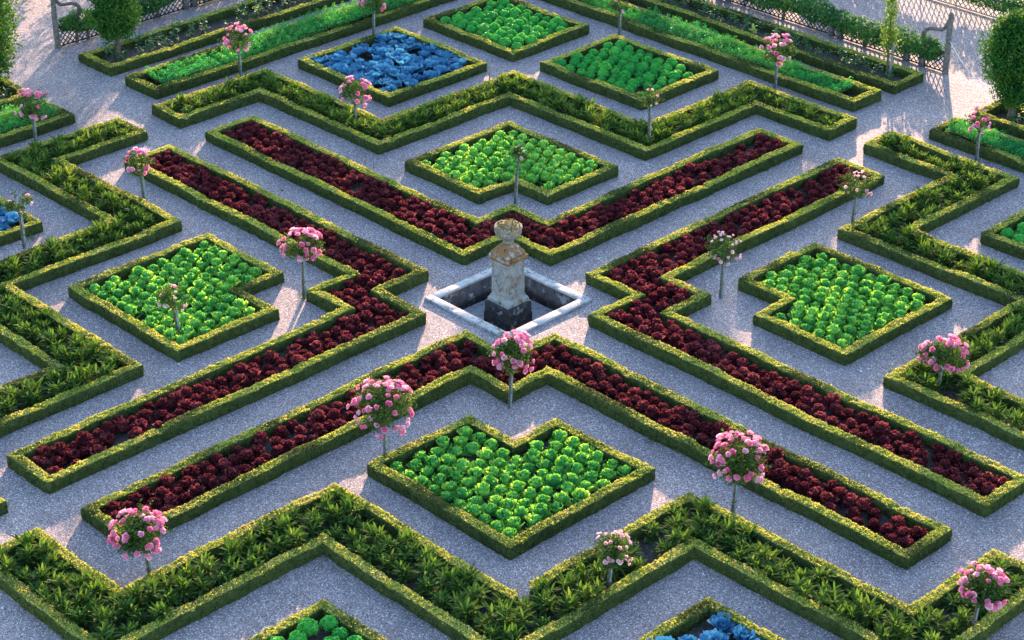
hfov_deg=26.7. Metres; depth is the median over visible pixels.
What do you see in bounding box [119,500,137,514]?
red lettuce
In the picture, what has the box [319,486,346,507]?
lance leaved plant
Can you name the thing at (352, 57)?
blue cabbage
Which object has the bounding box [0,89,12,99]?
soil
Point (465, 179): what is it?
green cabbage
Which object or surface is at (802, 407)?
red lettuce
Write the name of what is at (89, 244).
lance leaved plant
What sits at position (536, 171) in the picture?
green cabbage
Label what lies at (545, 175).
green cabbage
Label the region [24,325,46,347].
lance leaved plant
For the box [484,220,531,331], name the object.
stone pillar
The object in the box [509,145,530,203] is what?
standard rose
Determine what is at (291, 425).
red lettuce
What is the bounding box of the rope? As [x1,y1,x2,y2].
[950,42,991,89]
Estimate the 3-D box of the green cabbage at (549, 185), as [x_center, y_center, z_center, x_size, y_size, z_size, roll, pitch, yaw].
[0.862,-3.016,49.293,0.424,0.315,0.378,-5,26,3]
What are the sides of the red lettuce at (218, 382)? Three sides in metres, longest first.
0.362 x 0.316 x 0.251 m
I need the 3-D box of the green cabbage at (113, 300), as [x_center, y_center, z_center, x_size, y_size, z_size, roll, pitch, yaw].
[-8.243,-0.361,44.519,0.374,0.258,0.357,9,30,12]
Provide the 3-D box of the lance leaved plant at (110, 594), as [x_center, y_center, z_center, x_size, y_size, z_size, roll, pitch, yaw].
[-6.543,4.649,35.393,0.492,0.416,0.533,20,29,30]
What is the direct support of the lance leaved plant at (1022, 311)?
on the soil at (949, 394)
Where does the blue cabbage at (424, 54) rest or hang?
on the soil at (365, 56)
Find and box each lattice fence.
[50,0,212,48]
[725,0,953,73]
[937,0,1019,18]
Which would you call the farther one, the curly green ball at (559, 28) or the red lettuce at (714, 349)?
the curly green ball at (559, 28)
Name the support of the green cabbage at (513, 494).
on the soil at (472, 458)
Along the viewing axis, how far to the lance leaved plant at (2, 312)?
43.94 m
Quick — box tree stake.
[888,44,894,78]
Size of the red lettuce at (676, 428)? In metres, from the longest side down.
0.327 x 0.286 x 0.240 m
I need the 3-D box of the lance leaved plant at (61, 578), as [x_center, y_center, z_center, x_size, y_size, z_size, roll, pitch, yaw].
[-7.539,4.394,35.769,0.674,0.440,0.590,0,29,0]
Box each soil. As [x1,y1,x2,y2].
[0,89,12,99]
[0,134,157,411]
[11,503,1023,639]
[41,162,395,472]
[100,0,308,63]
[111,251,246,341]
[137,348,915,541]
[149,8,395,85]
[176,81,827,142]
[238,134,755,249]
[285,618,348,639]
[325,40,465,89]
[402,434,621,534]
[432,134,594,187]
[476,5,555,47]
[567,51,694,94]
[577,0,856,97]
[610,178,984,496]
[661,0,903,80]
[676,618,736,639]
[777,258,927,344]
[869,145,1023,430]
[949,133,982,144]
[994,112,1023,124]
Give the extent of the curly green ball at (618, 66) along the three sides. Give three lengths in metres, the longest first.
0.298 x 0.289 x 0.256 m
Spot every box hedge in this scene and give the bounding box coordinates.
[0,76,33,110]
[0,101,75,147]
[0,117,182,515]
[0,196,42,246]
[0,482,1023,639]
[6,144,428,493]
[68,232,284,361]
[78,0,348,76]
[80,330,952,569]
[125,0,453,99]
[151,68,857,160]
[204,115,803,265]
[248,598,388,639]
[297,26,487,106]
[366,414,655,559]
[404,120,618,205]
[423,0,588,61]
[540,33,718,109]
[541,0,881,111]
[585,157,1023,517]
[624,0,923,93]
[639,597,784,639]
[737,242,952,365]
[836,130,1023,450]
[928,117,1023,172]
[971,100,1023,139]
[979,209,1023,259]
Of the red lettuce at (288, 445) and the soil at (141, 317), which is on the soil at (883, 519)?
the red lettuce at (288, 445)
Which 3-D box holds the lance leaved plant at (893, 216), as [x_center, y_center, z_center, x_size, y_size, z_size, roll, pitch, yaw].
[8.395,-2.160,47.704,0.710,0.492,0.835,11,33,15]
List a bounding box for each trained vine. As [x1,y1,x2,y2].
[58,0,205,42]
[744,0,945,61]
[963,0,1023,12]
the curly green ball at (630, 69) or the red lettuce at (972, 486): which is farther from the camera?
the curly green ball at (630, 69)
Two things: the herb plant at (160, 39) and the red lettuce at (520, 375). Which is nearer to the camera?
the red lettuce at (520, 375)
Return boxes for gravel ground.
[0,0,1023,639]
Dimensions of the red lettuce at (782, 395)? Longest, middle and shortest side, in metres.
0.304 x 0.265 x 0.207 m
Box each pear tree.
[0,0,23,80]
[85,0,142,60]
[880,0,901,76]
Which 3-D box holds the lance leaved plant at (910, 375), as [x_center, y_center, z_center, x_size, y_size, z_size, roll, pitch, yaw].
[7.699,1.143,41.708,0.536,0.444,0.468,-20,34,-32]
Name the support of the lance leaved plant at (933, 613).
on the soil at (648, 554)
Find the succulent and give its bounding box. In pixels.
[496,218,520,231]
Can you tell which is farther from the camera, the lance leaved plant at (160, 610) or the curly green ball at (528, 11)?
the curly green ball at (528, 11)
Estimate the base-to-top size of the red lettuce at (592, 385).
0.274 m
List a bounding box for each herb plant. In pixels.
[0,86,7,97]
[101,42,110,56]
[105,45,115,59]
[132,31,143,45]
[134,44,147,53]
[145,39,155,51]
[147,34,156,47]
[156,37,168,47]
[157,33,167,44]
[168,28,179,40]
[169,18,180,34]
[188,19,195,35]
[197,15,207,29]
[198,23,206,33]
[233,4,243,19]
[235,0,247,14]
[241,7,252,19]
[251,6,262,17]
[265,0,274,10]
[281,0,288,9]
[680,0,688,8]
[692,0,701,10]
[700,0,708,13]
[705,11,714,18]
[709,7,719,17]
[730,15,739,26]
[743,18,751,29]
[755,18,764,30]
[770,28,780,40]
[789,31,799,44]
[793,38,801,48]
[814,47,824,54]
[835,47,847,60]
[841,55,848,64]
[847,57,857,68]
[855,53,865,67]
[863,60,872,71]
[874,64,883,73]
[885,68,891,80]
[1009,109,1021,122]
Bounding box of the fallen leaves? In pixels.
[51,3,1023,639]
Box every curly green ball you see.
[270,636,284,639]
[288,630,307,639]
[296,617,318,637]
[319,615,338,632]
[324,636,339,639]
[332,627,348,639]
[347,635,362,639]
[440,16,450,23]
[448,20,456,26]
[451,14,463,22]
[455,22,465,30]
[460,19,469,26]
[463,13,473,20]
[465,25,476,33]
[466,21,478,29]
[471,6,481,12]
[471,17,481,24]
[474,11,486,20]
[477,23,489,32]
[481,32,492,40]
[482,18,492,23]
[483,5,492,11]
[486,0,496,9]
[486,29,494,35]
[487,11,497,20]
[488,22,499,31]
[490,34,501,42]
[494,20,502,26]
[494,29,505,37]
[495,5,503,10]
[496,16,505,23]
[497,0,508,7]
[498,37,511,46]
[499,10,509,17]
[499,26,509,31]
[504,17,515,23]
[504,22,512,27]
[506,29,517,36]
[506,34,513,41]
[509,7,521,15]
[509,13,519,19]
[510,23,519,33]
[511,35,523,45]
[511,42,521,49]
[512,19,524,28]
[516,4,525,11]
[516,33,526,42]
[519,17,527,24]
[520,12,530,20]
[520,24,531,33]
[522,9,532,16]
[525,34,537,43]
[528,16,538,24]
[528,31,540,40]
[530,25,543,34]
[534,12,542,20]
[538,21,547,28]
[540,32,548,38]
[542,16,550,22]
[544,28,553,34]
[546,21,557,31]
[550,16,562,26]
[554,58,566,66]
[555,26,564,32]
[558,21,568,28]
[565,64,575,71]
[569,58,579,67]
[571,52,583,60]
[577,62,587,69]
[577,69,585,76]
[582,57,592,66]
[584,53,593,58]
[584,71,595,79]
[587,66,597,74]
[589,49,598,56]
[591,61,599,69]
[592,56,601,62]
[596,76,606,81]
[597,68,609,78]
[598,52,607,61]
[598,61,612,73]
[600,48,609,54]
[603,42,612,49]
[605,60,613,67]
[606,78,616,84]
[608,55,619,65]
[609,47,621,56]
[609,74,618,80]
[610,68,620,75]
[613,65,621,70]
[614,40,626,50]
[614,81,625,88]
[617,59,627,67]
[617,77,626,83]
[618,51,631,60]
[619,70,630,81]
[622,48,633,54]
[622,65,634,76]
[624,85,634,93]
[626,78,638,90]
[627,55,638,64]
[634,49,644,54]
[634,71,643,78]
[635,53,643,61]
[635,62,648,73]
[636,77,643,85]
[641,56,652,65]
[642,72,654,82]
[642,81,652,88]
[644,53,652,58]
[649,63,662,74]
[649,70,657,79]
[650,58,662,65]
[651,84,660,91]
[656,80,665,87]
[657,76,666,81]
[659,69,669,77]
[662,63,672,71]
[665,58,677,67]
[668,71,679,80]
[668,79,676,85]
[674,69,683,77]
[675,64,685,72]
[683,72,692,78]
[1000,228,1013,239]
[1011,234,1023,242]
[1014,228,1023,234]
[1017,222,1023,228]
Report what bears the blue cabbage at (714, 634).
on the soil at (699, 629)
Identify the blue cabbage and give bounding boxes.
[0,206,8,216]
[0,211,23,224]
[0,222,10,230]
[310,56,326,63]
[321,60,336,67]
[325,53,345,62]
[328,62,349,73]
[335,50,349,56]
[338,60,352,67]
[339,68,356,75]
[343,53,357,60]
[348,46,366,55]
[348,63,362,72]
[349,72,363,81]
[352,43,368,48]
[353,58,368,65]
[359,69,374,75]
[361,60,379,70]
[363,76,379,85]
[364,46,378,55]
[365,70,386,79]
[370,47,389,58]
[371,41,386,47]
[372,55,385,61]
[373,62,391,73]
[374,32,391,41]
[376,77,394,85]
[378,58,393,64]
[379,84,397,91]
[381,68,401,77]
[382,45,395,52]
[384,51,403,62]
[386,79,402,87]
[387,40,399,46]
[390,48,406,54]
[390,64,404,71]
[391,32,406,41]
[394,55,413,65]
[395,42,412,50]
[396,73,412,82]
[399,66,413,77]
[401,37,417,44]
[401,53,415,60]
[403,78,420,86]
[407,62,424,71]
[409,56,424,64]
[412,43,426,49]
[413,73,427,81]
[418,50,431,59]
[419,59,438,68]
[421,43,438,53]
[423,69,441,78]
[425,55,440,64]
[431,50,444,57]
[431,64,449,74]
[435,57,450,66]
[437,50,456,59]
[448,63,463,71]
[449,57,467,64]
[647,635,674,639]
[678,634,697,639]
[698,628,728,639]
[707,612,736,634]
[732,624,760,639]
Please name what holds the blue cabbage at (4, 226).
on the soil
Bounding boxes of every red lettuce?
[29,455,49,467]
[34,445,52,458]
[46,466,62,474]
[49,456,65,466]
[50,442,67,456]
[62,448,80,462]
[66,441,81,450]
[70,459,81,465]
[75,431,92,446]
[79,447,91,457]
[84,439,103,448]
[88,444,107,456]
[90,428,104,439]
[97,432,116,448]
[100,421,117,433]
[102,501,120,514]
[109,510,123,520]
[111,415,125,424]
[113,417,131,432]
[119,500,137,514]
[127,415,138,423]
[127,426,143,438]
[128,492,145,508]
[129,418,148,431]
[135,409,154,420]
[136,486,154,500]
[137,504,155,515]
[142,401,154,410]
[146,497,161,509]
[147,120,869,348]
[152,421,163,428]
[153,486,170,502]
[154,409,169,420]
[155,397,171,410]
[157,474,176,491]
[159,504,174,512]
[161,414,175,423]
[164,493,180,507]
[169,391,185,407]
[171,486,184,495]
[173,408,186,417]
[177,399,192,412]
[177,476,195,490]
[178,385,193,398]
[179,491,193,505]
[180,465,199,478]
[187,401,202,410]
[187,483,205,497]
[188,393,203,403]
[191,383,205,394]
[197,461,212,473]
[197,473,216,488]
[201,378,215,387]
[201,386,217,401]
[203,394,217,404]
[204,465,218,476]
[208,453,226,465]
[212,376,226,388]
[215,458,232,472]
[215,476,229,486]
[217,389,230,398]
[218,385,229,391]
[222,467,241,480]
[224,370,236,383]
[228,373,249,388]
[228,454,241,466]
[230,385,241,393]
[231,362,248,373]
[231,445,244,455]
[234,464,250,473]
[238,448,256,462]
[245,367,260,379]
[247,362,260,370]
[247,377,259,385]
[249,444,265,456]
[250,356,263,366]
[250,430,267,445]
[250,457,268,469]
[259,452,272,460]
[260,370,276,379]
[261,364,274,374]
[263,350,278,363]
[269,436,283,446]
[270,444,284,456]
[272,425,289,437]
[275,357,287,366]
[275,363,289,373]
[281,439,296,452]
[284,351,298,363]
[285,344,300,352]
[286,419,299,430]
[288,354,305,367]
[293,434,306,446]
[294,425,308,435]
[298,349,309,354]
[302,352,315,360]
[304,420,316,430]
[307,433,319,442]
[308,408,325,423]
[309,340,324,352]
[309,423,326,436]
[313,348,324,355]
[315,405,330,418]
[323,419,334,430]
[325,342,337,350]
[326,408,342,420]
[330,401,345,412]
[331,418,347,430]
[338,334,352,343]
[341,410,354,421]
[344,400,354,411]
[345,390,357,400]
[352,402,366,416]
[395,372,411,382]
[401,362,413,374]
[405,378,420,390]
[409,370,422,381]
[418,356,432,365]
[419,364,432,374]
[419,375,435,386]
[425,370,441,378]
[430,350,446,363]
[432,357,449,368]
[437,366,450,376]
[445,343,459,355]
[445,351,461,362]
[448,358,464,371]
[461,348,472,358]
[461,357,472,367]
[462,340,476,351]
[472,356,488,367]
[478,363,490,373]
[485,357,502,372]
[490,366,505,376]
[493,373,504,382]
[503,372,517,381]
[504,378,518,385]
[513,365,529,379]
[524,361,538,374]
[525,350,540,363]
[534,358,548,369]
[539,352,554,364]
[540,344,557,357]
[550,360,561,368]
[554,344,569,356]
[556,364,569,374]
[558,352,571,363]
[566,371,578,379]
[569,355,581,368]
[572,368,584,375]
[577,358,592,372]
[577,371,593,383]
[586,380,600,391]
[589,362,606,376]
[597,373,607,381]
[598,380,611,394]
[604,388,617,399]
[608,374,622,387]
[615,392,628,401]
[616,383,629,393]
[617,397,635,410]
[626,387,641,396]
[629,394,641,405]
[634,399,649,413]
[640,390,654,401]
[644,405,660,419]
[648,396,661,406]
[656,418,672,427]
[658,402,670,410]
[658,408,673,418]
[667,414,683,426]
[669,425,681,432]
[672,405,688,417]
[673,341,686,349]
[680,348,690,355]
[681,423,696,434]
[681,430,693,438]
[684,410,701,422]
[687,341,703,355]
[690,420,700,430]
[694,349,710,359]
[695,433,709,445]
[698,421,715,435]
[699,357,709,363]
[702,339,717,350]
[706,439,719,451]
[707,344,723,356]
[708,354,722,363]
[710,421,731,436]
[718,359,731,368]
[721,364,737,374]
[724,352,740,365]
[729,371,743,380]
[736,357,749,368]
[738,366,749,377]
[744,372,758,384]
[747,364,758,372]
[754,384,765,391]
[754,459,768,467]
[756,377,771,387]
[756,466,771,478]
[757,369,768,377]
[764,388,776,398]
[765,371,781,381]
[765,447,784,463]
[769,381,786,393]
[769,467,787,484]
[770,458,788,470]
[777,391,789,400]
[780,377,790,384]
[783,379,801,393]
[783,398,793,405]
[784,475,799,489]
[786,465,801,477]
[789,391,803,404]
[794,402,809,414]
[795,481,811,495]
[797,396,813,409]
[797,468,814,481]
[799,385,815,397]
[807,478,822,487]
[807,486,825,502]
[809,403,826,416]
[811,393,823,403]
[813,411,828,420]
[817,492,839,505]
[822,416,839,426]
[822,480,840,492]
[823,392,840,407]
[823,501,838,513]
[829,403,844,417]
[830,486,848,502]
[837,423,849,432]
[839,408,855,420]
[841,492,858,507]
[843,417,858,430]
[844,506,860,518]
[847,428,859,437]
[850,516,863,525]
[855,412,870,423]
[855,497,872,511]
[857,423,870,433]
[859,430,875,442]
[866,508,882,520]
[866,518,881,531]
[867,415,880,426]
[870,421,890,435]
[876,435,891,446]
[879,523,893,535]
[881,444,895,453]
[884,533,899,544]
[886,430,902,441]
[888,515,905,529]
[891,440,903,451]
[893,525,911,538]
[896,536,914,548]
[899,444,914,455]
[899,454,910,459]
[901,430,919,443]
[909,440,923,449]
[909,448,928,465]
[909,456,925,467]
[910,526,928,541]
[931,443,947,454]
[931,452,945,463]
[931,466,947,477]
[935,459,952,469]
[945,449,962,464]
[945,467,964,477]
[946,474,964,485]
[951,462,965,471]
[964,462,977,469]
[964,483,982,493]
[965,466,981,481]
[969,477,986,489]
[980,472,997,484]
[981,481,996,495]
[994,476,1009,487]
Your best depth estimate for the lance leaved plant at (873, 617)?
34.93 m
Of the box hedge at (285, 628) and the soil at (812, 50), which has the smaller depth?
the box hedge at (285, 628)
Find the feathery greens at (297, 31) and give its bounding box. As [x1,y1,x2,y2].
[144,0,417,84]
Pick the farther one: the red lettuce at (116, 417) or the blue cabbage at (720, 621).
the red lettuce at (116, 417)
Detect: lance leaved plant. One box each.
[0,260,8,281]
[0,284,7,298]
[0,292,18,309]
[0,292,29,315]
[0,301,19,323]
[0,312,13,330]
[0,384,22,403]
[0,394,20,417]
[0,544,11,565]
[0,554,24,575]
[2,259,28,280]
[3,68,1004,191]
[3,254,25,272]
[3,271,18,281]
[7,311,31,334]
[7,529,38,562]
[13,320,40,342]
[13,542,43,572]
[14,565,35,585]
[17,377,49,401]
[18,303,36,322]
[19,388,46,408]
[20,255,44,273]
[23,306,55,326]
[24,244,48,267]
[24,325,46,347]
[27,581,52,598]
[28,562,55,594]
[31,318,54,332]
[32,537,61,568]
[34,549,63,572]
[35,584,74,614]
[37,327,62,351]
[41,235,67,263]
[41,379,72,397]
[43,569,74,599]
[44,369,66,388]
[45,339,66,357]
[45,593,80,620]
[47,248,68,264]
[49,344,69,364]
[49,558,75,581]
[53,325,72,346]
[55,239,73,255]
[57,362,76,382]
[58,181,76,196]
[58,345,96,369]
[60,370,88,389]
[63,604,93,627]
[64,566,96,594]
[65,244,84,256]
[65,332,86,346]
[65,363,98,385]
[67,330,89,359]
[68,585,92,612]
[71,229,87,250]
[72,184,93,199]
[73,336,105,365]
[73,359,93,377]
[74,177,94,191]
[76,191,98,204]
[78,570,114,604]
[80,226,99,244]
[80,238,99,251]
[81,592,107,624]
[84,361,118,391]
[86,217,120,242]
[88,603,126,633]
[88,618,124,639]
[89,181,105,199]
[92,347,110,371]
[94,201,110,213]
[95,188,117,206]
[95,232,114,246]
[97,352,123,371]
[103,190,130,214]
[103,591,121,614]
[103,594,143,628]
[107,230,126,243]
[108,216,128,240]
[114,210,130,226]
[116,198,134,213]
[117,222,138,237]
[118,620,137,636]
[119,582,151,613]
[122,203,145,225]
[123,605,148,630]
[127,220,149,235]
[129,208,152,223]
[138,213,160,228]
[139,574,166,608]
[145,599,178,623]
[154,585,183,614]
[155,567,188,600]
[168,574,197,605]
[177,560,198,593]
[187,567,216,597]
[190,549,224,579]
[209,569,233,590]
[216,537,246,563]
[218,553,248,581]
[237,529,263,560]
[238,549,266,573]
[243,543,273,563]
[251,517,277,549]
[263,530,292,556]
[266,514,299,540]
[272,505,304,529]
[280,525,312,549]
[298,510,330,538]
[301,505,322,527]
[312,490,338,521]
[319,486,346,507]
[322,522,348,541]
[323,503,346,532]
[334,491,370,524]
[337,514,360,532]
[340,527,368,547]
[346,534,368,557]
[355,519,378,540]
[356,540,391,568]
[361,521,387,552]
[374,548,401,574]
[377,533,401,556]
[389,527,423,552]
[391,560,416,586]
[393,539,424,565]
[408,552,448,587]
[412,544,441,577]
[412,572,439,599]
[429,588,453,611]
[431,562,462,595]
[443,591,473,617]
[447,576,468,601]
[449,594,488,628]
[450,561,479,591]
[459,579,493,606]
[472,612,494,634]
[479,623,503,639]
[481,597,519,627]
[490,592,510,609]
[492,605,535,634]
[496,622,527,639]
[508,594,540,619]
[527,574,560,602]
[529,587,560,617]
[529,614,551,632]
[552,587,585,625]
[553,570,584,599]
[562,557,600,586]
[563,578,602,616]
[586,557,612,584]
[586,577,608,609]
[602,553,632,581]
[621,553,646,577]
[622,540,643,567]
[638,519,666,544]
[650,538,675,558]
[661,510,691,533]
[662,525,693,545]
[664,503,690,522]
[684,521,707,541]
[687,495,717,523]
[687,510,726,535]
[696,529,723,553]
[715,531,749,556]
[717,516,740,541]
[725,545,752,564]
[731,520,760,547]
[732,539,767,559]
[744,552,765,572]
[751,558,788,586]
[752,545,782,568]
[769,555,794,578]
[774,571,794,588]
[785,562,812,583]
[785,572,818,612]
[804,563,838,587]
[812,585,848,610]
[813,578,844,605]
[824,594,867,628]
[841,587,867,605]
[846,588,882,627]
[857,604,889,631]
[858,220,888,238]
[869,216,895,238]
[871,619,896,639]
[873,223,896,242]
[878,230,905,248]
[881,210,908,234]
[881,607,908,638]
[889,622,920,639]
[892,206,916,229]
[896,222,916,245]
[897,199,917,221]
[897,236,918,251]
[899,367,921,383]
[907,186,930,207]
[907,613,936,639]
[908,356,933,378]
[911,238,933,260]
[912,208,933,220]
[913,199,930,214]
[913,234,927,252]
[914,605,949,632]
[916,372,946,392]
[918,370,935,383]
[921,628,943,639]
[925,187,943,207]
[925,240,954,262]
[926,194,942,208]
[927,203,943,215]
[928,365,950,380]
[934,248,957,268]
[936,370,960,391]
[936,616,963,639]
[939,185,954,199]
[939,198,955,209]
[941,591,972,611]
[946,605,980,630]
[947,248,966,264]
[948,190,966,202]
[949,259,966,271]
[949,346,972,366]
[952,373,976,392]
[954,334,969,347]
[956,180,971,195]
[957,386,986,407]
[960,339,983,364]
[961,187,975,196]
[963,258,985,277]
[965,253,988,276]
[966,395,990,412]
[968,602,990,620]
[969,563,992,585]
[970,328,999,351]
[971,381,992,398]
[975,338,998,358]
[978,267,1000,283]
[978,386,1011,411]
[981,256,1005,281]
[983,401,1008,421]
[984,557,1017,589]
[986,326,1008,347]
[992,271,1017,285]
[992,575,1021,603]
[995,406,1023,430]
[996,311,1023,336]
[998,317,1023,342]
[1000,280,1020,292]
[1005,267,1023,288]
[1008,573,1023,594]
[1010,276,1023,296]
[1010,302,1023,325]
[1016,400,1023,421]
[1019,309,1023,325]
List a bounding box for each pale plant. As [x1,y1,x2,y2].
[253,4,262,14]
[749,23,756,32]
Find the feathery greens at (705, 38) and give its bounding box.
[579,0,853,93]
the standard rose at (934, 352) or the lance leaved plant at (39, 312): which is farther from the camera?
the lance leaved plant at (39, 312)
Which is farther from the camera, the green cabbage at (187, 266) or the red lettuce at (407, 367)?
the green cabbage at (187, 266)
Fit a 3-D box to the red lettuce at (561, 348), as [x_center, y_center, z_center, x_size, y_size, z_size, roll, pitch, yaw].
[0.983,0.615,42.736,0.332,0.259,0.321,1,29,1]
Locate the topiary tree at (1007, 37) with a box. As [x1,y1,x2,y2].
[976,7,1023,120]
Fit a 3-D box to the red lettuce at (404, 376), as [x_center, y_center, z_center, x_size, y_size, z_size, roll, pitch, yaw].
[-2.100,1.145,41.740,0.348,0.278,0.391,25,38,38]
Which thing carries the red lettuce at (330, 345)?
on the soil at (121, 437)
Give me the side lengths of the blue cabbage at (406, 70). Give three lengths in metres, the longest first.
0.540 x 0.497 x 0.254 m
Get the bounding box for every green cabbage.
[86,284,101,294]
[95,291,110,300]
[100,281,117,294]
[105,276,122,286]
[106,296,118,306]
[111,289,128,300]
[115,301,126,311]
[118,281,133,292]
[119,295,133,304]
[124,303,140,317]
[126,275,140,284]
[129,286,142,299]
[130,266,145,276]
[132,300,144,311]
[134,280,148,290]
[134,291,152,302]
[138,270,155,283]
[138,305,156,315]
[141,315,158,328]
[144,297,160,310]
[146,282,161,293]
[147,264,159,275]
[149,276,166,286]
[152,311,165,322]
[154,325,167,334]
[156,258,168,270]
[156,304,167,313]
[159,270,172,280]
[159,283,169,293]
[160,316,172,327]
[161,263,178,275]
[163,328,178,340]
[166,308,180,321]
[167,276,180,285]
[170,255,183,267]
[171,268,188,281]
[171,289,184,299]
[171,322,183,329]
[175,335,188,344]
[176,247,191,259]
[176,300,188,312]
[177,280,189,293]
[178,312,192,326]
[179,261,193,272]
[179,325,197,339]
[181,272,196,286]
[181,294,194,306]
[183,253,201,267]
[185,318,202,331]
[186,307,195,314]
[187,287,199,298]
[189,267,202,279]
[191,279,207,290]
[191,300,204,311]
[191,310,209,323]
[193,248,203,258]
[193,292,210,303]
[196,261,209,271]
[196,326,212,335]
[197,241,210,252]
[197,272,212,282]
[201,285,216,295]
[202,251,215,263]
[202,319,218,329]
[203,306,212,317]
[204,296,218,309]
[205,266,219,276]
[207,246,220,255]
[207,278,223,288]
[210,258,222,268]
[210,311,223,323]
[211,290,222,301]
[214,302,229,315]
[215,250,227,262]
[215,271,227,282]
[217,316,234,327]
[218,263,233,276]
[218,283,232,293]
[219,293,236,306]
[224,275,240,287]
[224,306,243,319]
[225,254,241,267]
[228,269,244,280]
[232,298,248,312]
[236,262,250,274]
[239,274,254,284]
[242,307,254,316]
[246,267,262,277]
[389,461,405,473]
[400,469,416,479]
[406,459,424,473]
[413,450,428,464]
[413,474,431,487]
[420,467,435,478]
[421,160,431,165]
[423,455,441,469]
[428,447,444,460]
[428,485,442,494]
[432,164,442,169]
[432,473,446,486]
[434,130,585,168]
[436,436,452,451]
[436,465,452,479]
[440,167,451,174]
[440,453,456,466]
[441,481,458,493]
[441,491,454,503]
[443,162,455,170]
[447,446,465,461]
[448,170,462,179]
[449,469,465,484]
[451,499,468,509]
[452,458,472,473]
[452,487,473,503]
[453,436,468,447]
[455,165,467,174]
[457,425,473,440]
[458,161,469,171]
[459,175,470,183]
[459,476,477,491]
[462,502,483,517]
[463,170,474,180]
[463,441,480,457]
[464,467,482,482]
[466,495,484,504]
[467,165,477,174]
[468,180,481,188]
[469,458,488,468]
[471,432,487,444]
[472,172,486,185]
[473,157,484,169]
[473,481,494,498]
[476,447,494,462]
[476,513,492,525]
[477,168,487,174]
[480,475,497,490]
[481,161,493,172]
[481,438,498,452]
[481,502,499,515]
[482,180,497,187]
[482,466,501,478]
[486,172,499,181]
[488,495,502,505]
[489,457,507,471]
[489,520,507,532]
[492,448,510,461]
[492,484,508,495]
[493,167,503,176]
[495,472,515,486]
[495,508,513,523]
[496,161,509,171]
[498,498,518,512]
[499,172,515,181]
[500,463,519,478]
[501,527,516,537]
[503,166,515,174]
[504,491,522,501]
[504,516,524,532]
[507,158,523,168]
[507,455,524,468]
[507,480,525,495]
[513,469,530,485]
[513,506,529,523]
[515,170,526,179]
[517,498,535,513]
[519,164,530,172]
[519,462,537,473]
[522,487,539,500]
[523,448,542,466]
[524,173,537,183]
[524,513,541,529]
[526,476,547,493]
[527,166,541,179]
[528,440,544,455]
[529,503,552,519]
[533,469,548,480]
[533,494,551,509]
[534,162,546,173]
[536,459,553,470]
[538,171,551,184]
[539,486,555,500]
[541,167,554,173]
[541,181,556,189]
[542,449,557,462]
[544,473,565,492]
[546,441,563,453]
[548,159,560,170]
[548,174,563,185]
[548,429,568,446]
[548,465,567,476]
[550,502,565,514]
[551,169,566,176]
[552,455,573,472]
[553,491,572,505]
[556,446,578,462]
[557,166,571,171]
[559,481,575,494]
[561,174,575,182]
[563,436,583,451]
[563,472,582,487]
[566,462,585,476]
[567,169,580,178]
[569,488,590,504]
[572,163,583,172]
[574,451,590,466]
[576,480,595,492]
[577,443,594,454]
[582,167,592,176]
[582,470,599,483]
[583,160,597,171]
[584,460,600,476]
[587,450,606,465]
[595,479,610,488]
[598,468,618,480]
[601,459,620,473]
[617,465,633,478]
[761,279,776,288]
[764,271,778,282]
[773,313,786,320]
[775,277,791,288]
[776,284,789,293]
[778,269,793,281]
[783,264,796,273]
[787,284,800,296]
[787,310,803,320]
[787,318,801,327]
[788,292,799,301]
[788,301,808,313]
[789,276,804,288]
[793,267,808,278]
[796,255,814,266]
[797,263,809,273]
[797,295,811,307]
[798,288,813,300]
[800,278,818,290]
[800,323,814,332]
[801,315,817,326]
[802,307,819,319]
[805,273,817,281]
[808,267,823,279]
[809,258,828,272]
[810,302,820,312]
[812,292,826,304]
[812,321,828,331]
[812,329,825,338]
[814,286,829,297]
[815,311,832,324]
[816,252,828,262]
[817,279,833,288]
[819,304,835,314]
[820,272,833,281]
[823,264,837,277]
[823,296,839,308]
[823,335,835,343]
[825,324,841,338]
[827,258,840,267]
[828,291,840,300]
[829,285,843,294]
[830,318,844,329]
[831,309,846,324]
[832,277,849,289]
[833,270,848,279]
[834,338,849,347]
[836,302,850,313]
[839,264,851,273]
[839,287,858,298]
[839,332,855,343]
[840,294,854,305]
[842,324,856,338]
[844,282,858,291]
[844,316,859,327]
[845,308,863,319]
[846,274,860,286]
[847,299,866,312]
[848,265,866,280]
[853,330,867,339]
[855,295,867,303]
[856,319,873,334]
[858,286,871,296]
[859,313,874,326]
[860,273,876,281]
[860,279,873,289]
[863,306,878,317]
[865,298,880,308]
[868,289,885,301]
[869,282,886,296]
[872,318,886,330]
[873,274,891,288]
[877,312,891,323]
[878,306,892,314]
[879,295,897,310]
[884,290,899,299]
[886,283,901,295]
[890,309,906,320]
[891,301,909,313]
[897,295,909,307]
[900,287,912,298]
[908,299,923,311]
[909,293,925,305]
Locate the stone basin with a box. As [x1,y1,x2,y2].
[424,267,591,337]
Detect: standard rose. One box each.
[1,190,36,248]
[10,87,48,142]
[105,498,173,573]
[120,147,157,200]
[156,279,191,334]
[217,22,252,76]
[276,227,325,297]
[335,75,371,120]
[346,373,417,454]
[356,0,386,34]
[486,326,539,408]
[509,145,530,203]
[588,530,638,588]
[609,0,628,35]
[637,84,664,143]
[703,231,744,297]
[705,429,771,513]
[756,33,797,88]
[836,169,877,222]
[913,333,975,390]
[956,559,1015,625]
[961,106,996,159]
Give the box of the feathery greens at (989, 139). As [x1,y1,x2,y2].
[945,117,1023,159]
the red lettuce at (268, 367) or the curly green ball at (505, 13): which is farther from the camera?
the curly green ball at (505, 13)
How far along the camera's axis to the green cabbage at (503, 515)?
37.51 m
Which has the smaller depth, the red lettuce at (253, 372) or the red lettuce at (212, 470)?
the red lettuce at (212, 470)
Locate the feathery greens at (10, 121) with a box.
[0,98,58,133]

